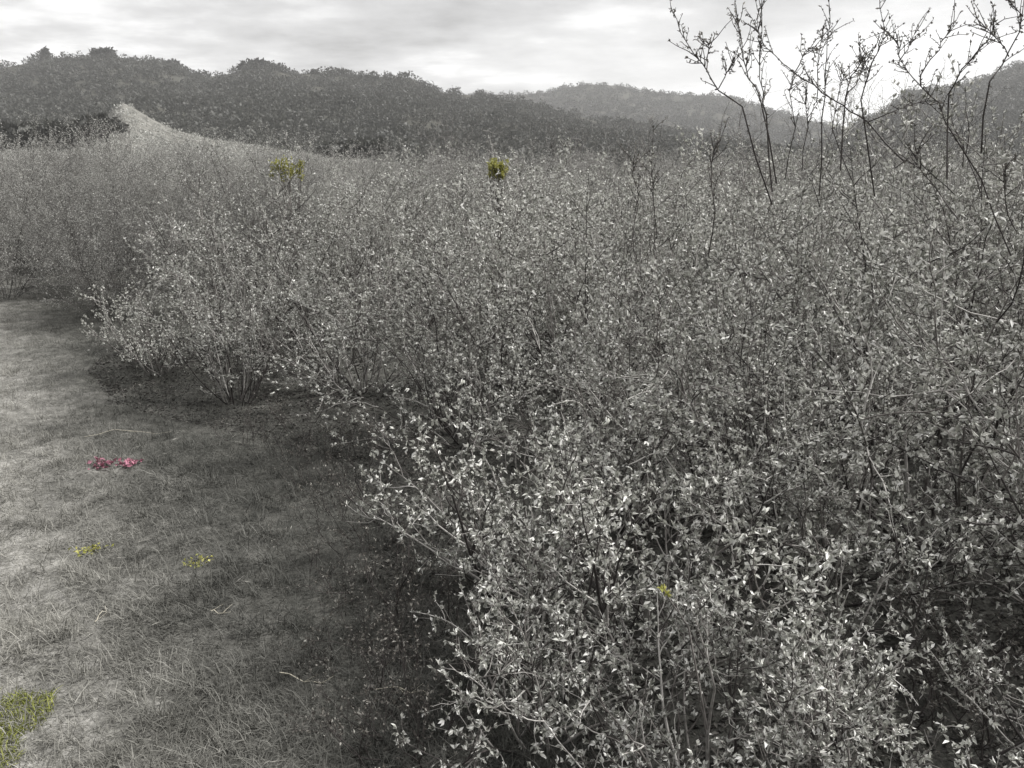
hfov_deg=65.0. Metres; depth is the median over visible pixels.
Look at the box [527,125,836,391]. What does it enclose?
budding shrub
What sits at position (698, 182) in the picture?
grey shrub
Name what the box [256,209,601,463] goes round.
budding shrub
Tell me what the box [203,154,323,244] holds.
grey shrub
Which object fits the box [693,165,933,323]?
budding shrub
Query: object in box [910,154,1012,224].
budding shrub
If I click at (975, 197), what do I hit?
budding shrub
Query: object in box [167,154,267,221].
grey shrub
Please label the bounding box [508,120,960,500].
budding shrub
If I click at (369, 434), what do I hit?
twiggy sprig
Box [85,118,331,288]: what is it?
twiggy shrub
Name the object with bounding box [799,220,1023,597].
budding shrub
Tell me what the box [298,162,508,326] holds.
budding shrub
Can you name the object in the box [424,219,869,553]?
budding shrub
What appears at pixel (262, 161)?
grey shrub
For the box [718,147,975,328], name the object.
budding shrub
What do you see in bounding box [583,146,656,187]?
grey shrub
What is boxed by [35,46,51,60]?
tree
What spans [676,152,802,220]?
grey shrub
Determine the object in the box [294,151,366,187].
grey shrub
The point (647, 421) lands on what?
budding shrub
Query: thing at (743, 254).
budding shrub
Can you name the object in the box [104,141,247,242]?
grey shrub
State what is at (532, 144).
grey shrub
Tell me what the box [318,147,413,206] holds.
grey shrub
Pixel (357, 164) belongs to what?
grey shrub
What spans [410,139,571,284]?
budding shrub
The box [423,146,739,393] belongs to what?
budding shrub
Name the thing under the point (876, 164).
grey shrub
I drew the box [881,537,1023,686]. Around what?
twiggy sprig
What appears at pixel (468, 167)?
budding shrub
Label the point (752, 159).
grey shrub
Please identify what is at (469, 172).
grey shrub
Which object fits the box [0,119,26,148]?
tree
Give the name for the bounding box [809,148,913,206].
grey shrub
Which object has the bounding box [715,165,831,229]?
budding shrub
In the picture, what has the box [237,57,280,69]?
tree
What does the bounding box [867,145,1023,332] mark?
budding shrub
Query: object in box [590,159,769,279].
budding shrub
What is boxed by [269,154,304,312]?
gorse bush
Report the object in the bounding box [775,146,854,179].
grey shrub
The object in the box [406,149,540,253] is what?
grey shrub
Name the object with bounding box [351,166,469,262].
budding shrub
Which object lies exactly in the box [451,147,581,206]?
grey shrub
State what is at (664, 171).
grey shrub
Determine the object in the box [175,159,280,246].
grey shrub
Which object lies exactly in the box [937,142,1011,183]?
grey shrub
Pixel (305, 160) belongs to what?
grey shrub
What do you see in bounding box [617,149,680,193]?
grey shrub
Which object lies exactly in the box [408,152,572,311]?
budding shrub
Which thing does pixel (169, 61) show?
tree
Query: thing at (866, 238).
budding shrub
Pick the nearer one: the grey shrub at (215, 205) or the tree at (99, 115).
the grey shrub at (215, 205)
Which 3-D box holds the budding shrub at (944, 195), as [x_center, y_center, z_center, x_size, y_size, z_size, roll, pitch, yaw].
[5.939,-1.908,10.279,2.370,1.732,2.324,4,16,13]
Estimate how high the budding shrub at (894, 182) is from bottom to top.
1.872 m
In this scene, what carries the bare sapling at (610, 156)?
on the ground at (92, 393)
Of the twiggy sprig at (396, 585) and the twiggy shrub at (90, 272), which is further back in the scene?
the twiggy shrub at (90, 272)
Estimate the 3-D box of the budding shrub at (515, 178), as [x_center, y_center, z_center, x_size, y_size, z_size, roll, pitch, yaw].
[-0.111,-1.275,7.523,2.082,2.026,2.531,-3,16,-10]
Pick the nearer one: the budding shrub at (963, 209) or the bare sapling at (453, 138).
the budding shrub at (963, 209)
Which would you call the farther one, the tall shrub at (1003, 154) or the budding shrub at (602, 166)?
the budding shrub at (602, 166)
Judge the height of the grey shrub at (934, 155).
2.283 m
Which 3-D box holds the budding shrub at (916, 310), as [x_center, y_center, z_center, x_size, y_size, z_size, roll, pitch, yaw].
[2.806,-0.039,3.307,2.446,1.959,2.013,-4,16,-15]
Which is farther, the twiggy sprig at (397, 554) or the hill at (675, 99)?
the hill at (675, 99)
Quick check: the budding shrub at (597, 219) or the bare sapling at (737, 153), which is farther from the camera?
the bare sapling at (737, 153)
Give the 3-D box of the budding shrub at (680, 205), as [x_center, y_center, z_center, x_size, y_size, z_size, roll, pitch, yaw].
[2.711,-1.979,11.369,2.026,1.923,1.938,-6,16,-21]
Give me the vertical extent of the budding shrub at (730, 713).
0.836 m
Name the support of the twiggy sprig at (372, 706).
on the ground at (92, 393)
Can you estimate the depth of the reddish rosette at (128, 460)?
4.60 m
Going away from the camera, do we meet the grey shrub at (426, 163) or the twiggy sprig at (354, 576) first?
the twiggy sprig at (354, 576)
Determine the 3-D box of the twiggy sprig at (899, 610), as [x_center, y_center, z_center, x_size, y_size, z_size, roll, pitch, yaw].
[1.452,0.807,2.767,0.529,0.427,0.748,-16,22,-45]
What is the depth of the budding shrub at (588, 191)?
12.24 m
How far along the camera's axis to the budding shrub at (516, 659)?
2.29 m
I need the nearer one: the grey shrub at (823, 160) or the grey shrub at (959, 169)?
the grey shrub at (959, 169)
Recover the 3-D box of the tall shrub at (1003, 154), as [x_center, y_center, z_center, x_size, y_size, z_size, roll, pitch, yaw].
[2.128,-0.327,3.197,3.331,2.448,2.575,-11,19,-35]
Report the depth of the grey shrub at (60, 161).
21.32 m
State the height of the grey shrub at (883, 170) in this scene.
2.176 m
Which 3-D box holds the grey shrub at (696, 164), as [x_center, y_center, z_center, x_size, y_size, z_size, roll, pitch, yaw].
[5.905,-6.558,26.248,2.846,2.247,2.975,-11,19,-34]
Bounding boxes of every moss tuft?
[68,542,113,556]
[183,554,213,568]
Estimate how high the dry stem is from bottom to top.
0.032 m
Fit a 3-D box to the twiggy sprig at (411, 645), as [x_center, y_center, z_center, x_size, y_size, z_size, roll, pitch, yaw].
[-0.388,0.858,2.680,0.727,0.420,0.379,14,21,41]
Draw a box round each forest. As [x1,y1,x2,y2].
[0,50,823,174]
[448,80,840,146]
[806,60,1023,169]
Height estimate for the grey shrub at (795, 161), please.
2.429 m
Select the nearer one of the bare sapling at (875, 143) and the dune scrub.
the bare sapling at (875, 143)
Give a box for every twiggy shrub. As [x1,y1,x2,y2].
[0,103,253,299]
[0,103,261,327]
[0,127,143,298]
[0,130,125,278]
[6,117,198,272]
[80,123,365,312]
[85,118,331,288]
[121,138,325,263]
[205,122,474,304]
[235,146,418,264]
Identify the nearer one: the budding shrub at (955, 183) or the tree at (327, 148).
the budding shrub at (955, 183)
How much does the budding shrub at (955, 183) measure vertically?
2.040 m
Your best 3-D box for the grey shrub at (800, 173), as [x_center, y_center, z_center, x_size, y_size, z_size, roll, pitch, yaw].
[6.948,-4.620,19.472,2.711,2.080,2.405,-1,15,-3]
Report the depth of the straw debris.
3.10 m
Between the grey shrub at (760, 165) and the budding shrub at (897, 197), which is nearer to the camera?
the budding shrub at (897, 197)
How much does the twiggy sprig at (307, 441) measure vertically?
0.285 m
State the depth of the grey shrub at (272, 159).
20.32 m
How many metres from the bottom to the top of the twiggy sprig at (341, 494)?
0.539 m
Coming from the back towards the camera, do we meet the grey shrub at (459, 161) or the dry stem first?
the grey shrub at (459, 161)
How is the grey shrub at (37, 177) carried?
on the ground at (92, 393)
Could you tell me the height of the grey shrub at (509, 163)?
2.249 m
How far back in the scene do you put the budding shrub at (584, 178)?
11.20 m
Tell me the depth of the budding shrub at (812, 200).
9.24 m
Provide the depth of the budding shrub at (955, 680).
2.13 m
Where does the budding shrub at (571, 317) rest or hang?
on the ground at (92, 393)
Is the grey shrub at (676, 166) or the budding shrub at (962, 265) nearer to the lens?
the budding shrub at (962, 265)
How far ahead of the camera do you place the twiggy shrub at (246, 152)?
12.97 m
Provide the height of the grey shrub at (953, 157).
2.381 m
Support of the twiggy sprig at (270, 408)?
on the ground at (92, 393)
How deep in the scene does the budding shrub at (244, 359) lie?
5.87 m
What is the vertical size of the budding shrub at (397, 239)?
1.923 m
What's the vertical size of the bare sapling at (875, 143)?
3.527 m
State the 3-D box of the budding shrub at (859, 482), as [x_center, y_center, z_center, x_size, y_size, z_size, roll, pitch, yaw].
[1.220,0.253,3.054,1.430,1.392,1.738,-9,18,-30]
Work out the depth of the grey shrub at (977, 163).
15.74 m
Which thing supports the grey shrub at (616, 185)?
on the ground at (92, 393)
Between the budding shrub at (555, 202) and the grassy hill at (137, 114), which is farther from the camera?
the grassy hill at (137, 114)
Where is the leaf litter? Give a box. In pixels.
[89,333,1023,767]
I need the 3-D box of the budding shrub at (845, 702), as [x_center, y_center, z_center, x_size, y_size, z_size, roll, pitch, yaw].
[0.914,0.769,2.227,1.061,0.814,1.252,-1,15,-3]
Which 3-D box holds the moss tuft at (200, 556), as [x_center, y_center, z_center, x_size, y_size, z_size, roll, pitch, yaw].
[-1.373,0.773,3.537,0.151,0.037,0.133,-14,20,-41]
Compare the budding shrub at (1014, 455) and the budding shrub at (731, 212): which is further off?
the budding shrub at (731, 212)
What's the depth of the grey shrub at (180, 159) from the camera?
19.09 m
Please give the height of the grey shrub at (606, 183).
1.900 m
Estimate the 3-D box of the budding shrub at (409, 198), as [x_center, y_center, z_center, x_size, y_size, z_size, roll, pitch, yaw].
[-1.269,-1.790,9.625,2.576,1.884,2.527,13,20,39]
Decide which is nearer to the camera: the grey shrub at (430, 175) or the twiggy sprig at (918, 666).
the twiggy sprig at (918, 666)
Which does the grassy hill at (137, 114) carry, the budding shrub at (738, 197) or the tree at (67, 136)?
the tree at (67, 136)
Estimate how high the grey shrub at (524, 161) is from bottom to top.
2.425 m
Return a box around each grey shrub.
[0,127,96,264]
[0,151,92,242]
[1,145,128,254]
[2,143,73,250]
[16,147,172,251]
[25,144,193,264]
[26,139,124,221]
[29,143,145,242]
[42,137,175,212]
[78,142,232,265]
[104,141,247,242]
[140,139,257,219]
[161,130,332,261]
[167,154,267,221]
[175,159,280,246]
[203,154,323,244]
[208,140,329,187]
[225,146,364,219]
[241,147,322,178]
[258,151,342,174]
[260,156,408,263]
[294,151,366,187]
[296,136,418,219]
[303,151,437,228]
[306,147,406,196]
[315,146,390,192]
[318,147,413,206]
[366,144,459,200]
[375,157,472,209]
[379,148,512,235]
[391,161,470,190]
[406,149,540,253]
[409,146,487,193]
[410,149,532,217]
[419,128,575,245]
[425,148,497,177]
[430,145,487,178]
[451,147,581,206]
[467,143,561,194]
[474,146,557,194]
[504,148,599,208]
[511,154,647,245]
[526,149,602,207]
[530,149,639,215]
[533,156,621,206]
[544,153,670,234]
[549,150,637,198]
[555,157,665,220]
[567,147,668,209]
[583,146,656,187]
[603,149,743,220]
[604,158,681,184]
[610,148,684,176]
[617,138,789,241]
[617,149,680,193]
[619,161,708,214]
[631,153,734,199]
[647,156,725,204]
[655,147,737,210]
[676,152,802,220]
[677,146,782,200]
[713,138,820,185]
[721,148,793,179]
[722,158,864,209]
[725,155,859,205]
[726,145,806,201]
[741,153,863,208]
[744,154,868,215]
[756,142,831,196]
[772,151,860,187]
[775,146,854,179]
[800,143,964,220]
[809,142,961,226]
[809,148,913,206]
[814,144,903,190]
[819,132,951,205]
[876,139,1022,192]
[878,159,993,196]
[884,140,1022,217]
[893,143,985,185]
[908,139,1019,215]
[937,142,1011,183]
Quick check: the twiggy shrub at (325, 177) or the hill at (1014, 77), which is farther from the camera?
the hill at (1014, 77)
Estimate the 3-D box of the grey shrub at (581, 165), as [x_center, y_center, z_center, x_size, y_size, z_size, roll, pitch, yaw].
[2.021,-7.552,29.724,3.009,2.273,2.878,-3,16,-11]
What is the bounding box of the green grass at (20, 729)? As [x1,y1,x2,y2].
[0,681,61,767]
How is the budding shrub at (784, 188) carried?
on the ground at (92, 393)
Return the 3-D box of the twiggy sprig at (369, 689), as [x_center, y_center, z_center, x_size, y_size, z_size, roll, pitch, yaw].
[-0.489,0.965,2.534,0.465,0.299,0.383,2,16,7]
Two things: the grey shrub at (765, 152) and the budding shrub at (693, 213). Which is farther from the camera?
the grey shrub at (765, 152)
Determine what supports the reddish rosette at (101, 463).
on the ground at (92, 393)
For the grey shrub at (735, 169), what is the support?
on the ground at (92, 393)
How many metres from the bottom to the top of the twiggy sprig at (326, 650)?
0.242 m
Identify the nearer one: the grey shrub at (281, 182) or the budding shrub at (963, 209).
the budding shrub at (963, 209)
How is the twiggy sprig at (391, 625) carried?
on the ground at (92, 393)
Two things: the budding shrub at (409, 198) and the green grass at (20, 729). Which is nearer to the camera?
the green grass at (20, 729)
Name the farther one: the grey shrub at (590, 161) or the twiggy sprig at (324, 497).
the grey shrub at (590, 161)
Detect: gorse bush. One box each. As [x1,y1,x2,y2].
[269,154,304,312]
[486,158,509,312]
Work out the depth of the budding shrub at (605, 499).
3.04 m
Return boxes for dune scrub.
[0,101,401,173]
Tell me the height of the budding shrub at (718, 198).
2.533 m
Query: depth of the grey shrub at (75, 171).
17.03 m
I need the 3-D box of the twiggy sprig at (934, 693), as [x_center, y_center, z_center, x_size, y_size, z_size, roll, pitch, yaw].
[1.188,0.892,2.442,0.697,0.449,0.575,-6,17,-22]
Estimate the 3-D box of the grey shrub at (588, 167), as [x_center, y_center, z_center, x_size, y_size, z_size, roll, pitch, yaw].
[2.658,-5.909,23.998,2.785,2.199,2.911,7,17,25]
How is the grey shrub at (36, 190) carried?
on the ground at (92, 393)
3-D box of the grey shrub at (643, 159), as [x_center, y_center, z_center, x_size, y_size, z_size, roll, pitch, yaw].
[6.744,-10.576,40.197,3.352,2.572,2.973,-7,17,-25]
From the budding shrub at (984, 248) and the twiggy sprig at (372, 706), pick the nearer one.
the twiggy sprig at (372, 706)
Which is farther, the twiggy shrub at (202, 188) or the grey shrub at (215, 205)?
the grey shrub at (215, 205)
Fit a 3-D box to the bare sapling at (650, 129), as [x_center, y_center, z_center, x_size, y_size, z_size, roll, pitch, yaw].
[2.941,-4.577,17.632,2.720,3.011,2.660,6,16,19]
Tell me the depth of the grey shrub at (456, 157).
32.67 m
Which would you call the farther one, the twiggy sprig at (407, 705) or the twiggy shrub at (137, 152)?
the twiggy shrub at (137, 152)
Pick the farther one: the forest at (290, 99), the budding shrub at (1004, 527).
the forest at (290, 99)
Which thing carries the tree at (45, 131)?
on the grassy hill at (137, 114)
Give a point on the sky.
(496, 46)
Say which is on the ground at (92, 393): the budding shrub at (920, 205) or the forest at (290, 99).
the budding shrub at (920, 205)
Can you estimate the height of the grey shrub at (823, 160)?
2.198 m
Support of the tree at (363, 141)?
on the grassy hill at (137, 114)
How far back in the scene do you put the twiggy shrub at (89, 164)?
10.76 m
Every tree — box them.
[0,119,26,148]
[2,127,48,149]
[17,118,81,150]
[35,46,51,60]
[47,123,88,148]
[66,112,128,145]
[88,46,117,57]
[163,58,183,66]
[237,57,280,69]
[310,142,370,158]
[321,135,392,157]
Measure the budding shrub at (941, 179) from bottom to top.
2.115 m
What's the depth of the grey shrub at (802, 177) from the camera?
14.89 m
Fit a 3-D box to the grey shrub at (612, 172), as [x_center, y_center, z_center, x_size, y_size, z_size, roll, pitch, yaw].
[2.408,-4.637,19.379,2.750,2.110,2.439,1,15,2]
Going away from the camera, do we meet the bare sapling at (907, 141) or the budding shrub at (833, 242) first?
the budding shrub at (833, 242)
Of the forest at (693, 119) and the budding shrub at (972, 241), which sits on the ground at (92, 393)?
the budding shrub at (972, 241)
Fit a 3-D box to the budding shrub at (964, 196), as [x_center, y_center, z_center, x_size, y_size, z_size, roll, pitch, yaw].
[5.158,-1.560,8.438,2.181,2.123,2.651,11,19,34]
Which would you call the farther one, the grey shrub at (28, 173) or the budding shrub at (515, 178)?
the grey shrub at (28, 173)
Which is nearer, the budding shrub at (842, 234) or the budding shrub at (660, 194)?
the budding shrub at (842, 234)
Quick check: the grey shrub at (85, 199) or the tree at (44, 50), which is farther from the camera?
the tree at (44, 50)
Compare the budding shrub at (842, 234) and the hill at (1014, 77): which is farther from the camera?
the hill at (1014, 77)
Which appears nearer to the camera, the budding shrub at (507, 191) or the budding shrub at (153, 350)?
the budding shrub at (153, 350)
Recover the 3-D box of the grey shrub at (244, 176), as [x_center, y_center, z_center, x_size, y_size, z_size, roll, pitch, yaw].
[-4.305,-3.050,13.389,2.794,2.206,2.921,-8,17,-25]
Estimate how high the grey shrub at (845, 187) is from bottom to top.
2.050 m
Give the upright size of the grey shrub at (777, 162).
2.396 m
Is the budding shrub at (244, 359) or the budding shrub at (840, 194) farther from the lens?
the budding shrub at (840, 194)
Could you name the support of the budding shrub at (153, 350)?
on the ground at (92, 393)
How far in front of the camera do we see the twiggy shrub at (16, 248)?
10.19 m
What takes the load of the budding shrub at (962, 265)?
on the ground at (92, 393)
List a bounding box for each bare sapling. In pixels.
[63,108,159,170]
[405,101,508,183]
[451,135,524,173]
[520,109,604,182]
[545,126,671,207]
[585,106,698,192]
[694,67,865,199]
[774,57,947,199]
[824,52,1016,209]
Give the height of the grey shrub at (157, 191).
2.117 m
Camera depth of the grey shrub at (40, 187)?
13.66 m
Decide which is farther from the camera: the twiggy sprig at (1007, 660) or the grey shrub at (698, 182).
the grey shrub at (698, 182)
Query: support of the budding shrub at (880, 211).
on the ground at (92, 393)
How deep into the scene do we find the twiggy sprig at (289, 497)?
4.28 m
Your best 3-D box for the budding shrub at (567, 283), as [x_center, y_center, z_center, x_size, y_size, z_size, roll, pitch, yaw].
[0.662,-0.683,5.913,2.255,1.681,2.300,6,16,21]
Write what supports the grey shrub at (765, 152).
on the ground at (92, 393)
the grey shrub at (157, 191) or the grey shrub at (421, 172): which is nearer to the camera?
the grey shrub at (157, 191)
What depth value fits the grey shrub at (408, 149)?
16.53 m
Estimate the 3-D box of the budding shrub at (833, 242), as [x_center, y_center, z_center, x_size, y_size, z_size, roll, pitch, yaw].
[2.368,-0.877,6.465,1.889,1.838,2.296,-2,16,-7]
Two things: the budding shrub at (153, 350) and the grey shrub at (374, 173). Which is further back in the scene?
the grey shrub at (374, 173)
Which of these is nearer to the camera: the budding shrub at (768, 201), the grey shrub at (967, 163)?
the budding shrub at (768, 201)
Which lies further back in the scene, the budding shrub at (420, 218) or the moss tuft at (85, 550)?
the budding shrub at (420, 218)
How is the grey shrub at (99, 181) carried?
on the ground at (92, 393)
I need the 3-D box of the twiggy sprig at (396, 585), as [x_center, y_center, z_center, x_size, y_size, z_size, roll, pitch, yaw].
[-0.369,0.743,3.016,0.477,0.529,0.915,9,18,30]
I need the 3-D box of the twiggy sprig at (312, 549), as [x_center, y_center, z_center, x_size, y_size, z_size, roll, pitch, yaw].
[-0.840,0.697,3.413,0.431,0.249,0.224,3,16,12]
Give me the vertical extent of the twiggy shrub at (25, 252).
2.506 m
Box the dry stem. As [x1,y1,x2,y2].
[279,672,332,683]
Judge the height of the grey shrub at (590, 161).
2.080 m
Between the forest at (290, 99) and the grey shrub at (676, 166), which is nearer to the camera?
the grey shrub at (676, 166)
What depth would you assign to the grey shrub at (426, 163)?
22.74 m
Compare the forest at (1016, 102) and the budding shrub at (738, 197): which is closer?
the budding shrub at (738, 197)
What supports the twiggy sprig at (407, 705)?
on the ground at (92, 393)
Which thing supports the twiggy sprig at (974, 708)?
on the ground at (92, 393)
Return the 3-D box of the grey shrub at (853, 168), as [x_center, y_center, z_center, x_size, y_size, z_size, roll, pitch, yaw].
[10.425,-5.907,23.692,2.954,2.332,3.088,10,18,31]
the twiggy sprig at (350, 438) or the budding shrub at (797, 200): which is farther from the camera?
the budding shrub at (797, 200)
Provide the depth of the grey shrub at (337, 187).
13.86 m
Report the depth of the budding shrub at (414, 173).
10.12 m
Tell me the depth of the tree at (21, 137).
93.88 m
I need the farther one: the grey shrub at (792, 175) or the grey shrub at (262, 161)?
the grey shrub at (262, 161)
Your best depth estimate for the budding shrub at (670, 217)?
9.09 m
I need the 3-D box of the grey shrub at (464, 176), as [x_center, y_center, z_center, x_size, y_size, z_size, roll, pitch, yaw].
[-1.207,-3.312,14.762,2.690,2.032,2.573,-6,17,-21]
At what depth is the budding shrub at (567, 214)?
9.98 m
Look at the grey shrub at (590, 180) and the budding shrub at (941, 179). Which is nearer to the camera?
the budding shrub at (941, 179)
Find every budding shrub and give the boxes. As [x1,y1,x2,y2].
[75,271,218,376]
[115,225,336,405]
[122,138,397,372]
[137,140,390,360]
[137,148,445,334]
[196,166,495,423]
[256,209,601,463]
[270,152,650,403]
[278,151,484,312]
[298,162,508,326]
[322,145,502,293]
[333,378,730,626]
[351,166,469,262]
[368,142,528,266]
[388,135,621,360]
[389,148,771,452]
[391,470,780,767]
[402,180,556,281]
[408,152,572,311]
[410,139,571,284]
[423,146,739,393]
[423,409,856,688]
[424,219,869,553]
[453,174,758,398]
[456,158,625,242]
[476,163,634,276]
[476,513,927,767]
[488,173,636,300]
[488,197,997,577]
[500,151,726,322]
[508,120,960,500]
[516,143,667,271]
[523,167,751,348]
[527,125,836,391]
[536,169,627,252]
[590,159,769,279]
[596,79,1023,527]
[602,125,897,326]
[606,165,722,244]
[607,172,760,307]
[621,152,804,288]
[641,261,1023,665]
[648,192,825,344]
[649,175,751,259]
[669,180,821,289]
[687,504,1023,767]
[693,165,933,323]
[694,157,979,394]
[694,175,787,223]
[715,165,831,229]
[715,166,904,306]
[716,196,1010,434]
[717,152,888,289]
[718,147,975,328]
[724,179,841,255]
[773,174,1022,373]
[792,114,1023,410]
[795,178,939,276]
[796,166,918,256]
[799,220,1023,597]
[809,151,1003,321]
[818,175,898,241]
[823,109,1023,460]
[830,340,1023,605]
[837,165,938,275]
[845,156,957,225]
[851,196,1023,371]
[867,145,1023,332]
[879,211,1023,451]
[881,173,1007,290]
[885,167,1012,267]
[896,147,1023,311]
[897,170,1022,266]
[909,167,1023,396]
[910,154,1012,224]
[916,592,1023,756]
[926,181,1023,308]
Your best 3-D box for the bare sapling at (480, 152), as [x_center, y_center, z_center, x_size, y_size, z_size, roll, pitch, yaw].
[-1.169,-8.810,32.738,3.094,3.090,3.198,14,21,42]
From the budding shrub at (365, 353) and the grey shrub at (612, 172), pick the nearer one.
the budding shrub at (365, 353)
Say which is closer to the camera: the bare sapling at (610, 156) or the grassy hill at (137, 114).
the bare sapling at (610, 156)
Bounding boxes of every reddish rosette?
[86,456,116,469]
[115,458,143,466]
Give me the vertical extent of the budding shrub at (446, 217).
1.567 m
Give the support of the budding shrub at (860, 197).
on the ground at (92, 393)
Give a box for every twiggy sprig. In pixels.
[206,397,286,443]
[237,416,317,466]
[253,364,355,441]
[259,436,344,498]
[268,514,354,574]
[273,564,449,681]
[279,483,489,661]
[279,491,466,607]
[281,410,442,495]
[284,475,383,524]
[284,605,516,767]
[285,633,426,733]
[291,588,380,677]
[297,470,437,553]
[298,403,379,468]
[303,530,393,611]
[313,599,437,767]
[320,413,489,538]
[321,547,478,738]
[748,589,1023,766]
[827,561,1023,767]
[830,580,996,766]
[835,537,1023,688]
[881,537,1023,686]
[966,612,1023,733]
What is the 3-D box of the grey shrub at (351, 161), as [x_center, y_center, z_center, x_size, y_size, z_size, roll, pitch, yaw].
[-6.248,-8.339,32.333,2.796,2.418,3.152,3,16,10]
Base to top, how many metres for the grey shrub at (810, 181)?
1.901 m
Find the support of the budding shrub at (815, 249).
on the ground at (92, 393)
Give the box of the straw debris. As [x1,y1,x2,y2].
[0,304,597,767]
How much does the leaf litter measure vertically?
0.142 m
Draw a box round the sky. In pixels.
[0,0,1023,127]
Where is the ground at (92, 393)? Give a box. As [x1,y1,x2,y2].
[0,175,1023,767]
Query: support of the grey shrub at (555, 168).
on the ground at (92, 393)
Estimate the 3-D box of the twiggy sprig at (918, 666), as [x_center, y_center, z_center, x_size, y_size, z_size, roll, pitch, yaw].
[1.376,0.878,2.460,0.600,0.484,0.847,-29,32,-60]
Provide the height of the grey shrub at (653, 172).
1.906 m
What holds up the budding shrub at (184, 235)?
on the ground at (92, 393)
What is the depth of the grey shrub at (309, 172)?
17.51 m
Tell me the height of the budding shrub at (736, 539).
1.063 m
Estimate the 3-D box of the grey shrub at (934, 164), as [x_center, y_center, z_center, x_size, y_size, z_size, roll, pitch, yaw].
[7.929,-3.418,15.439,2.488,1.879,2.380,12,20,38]
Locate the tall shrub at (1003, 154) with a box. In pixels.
[547,0,1023,636]
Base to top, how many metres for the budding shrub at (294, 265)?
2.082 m
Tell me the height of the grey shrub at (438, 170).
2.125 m
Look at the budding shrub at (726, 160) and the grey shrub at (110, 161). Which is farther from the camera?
the grey shrub at (110, 161)
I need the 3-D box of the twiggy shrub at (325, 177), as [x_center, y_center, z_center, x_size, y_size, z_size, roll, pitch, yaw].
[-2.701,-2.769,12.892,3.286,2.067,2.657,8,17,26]
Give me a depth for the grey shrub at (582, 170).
18.41 m
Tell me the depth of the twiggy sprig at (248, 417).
5.00 m
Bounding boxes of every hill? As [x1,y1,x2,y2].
[0,57,672,171]
[0,103,400,181]
[495,84,831,145]
[852,67,1023,168]
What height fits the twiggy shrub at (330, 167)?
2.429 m
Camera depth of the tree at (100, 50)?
387.10 m
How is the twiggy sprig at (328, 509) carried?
on the ground at (92, 393)
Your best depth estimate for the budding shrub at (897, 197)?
11.08 m
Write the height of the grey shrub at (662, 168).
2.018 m
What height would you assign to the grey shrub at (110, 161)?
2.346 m
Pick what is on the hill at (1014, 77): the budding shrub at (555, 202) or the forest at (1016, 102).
the forest at (1016, 102)

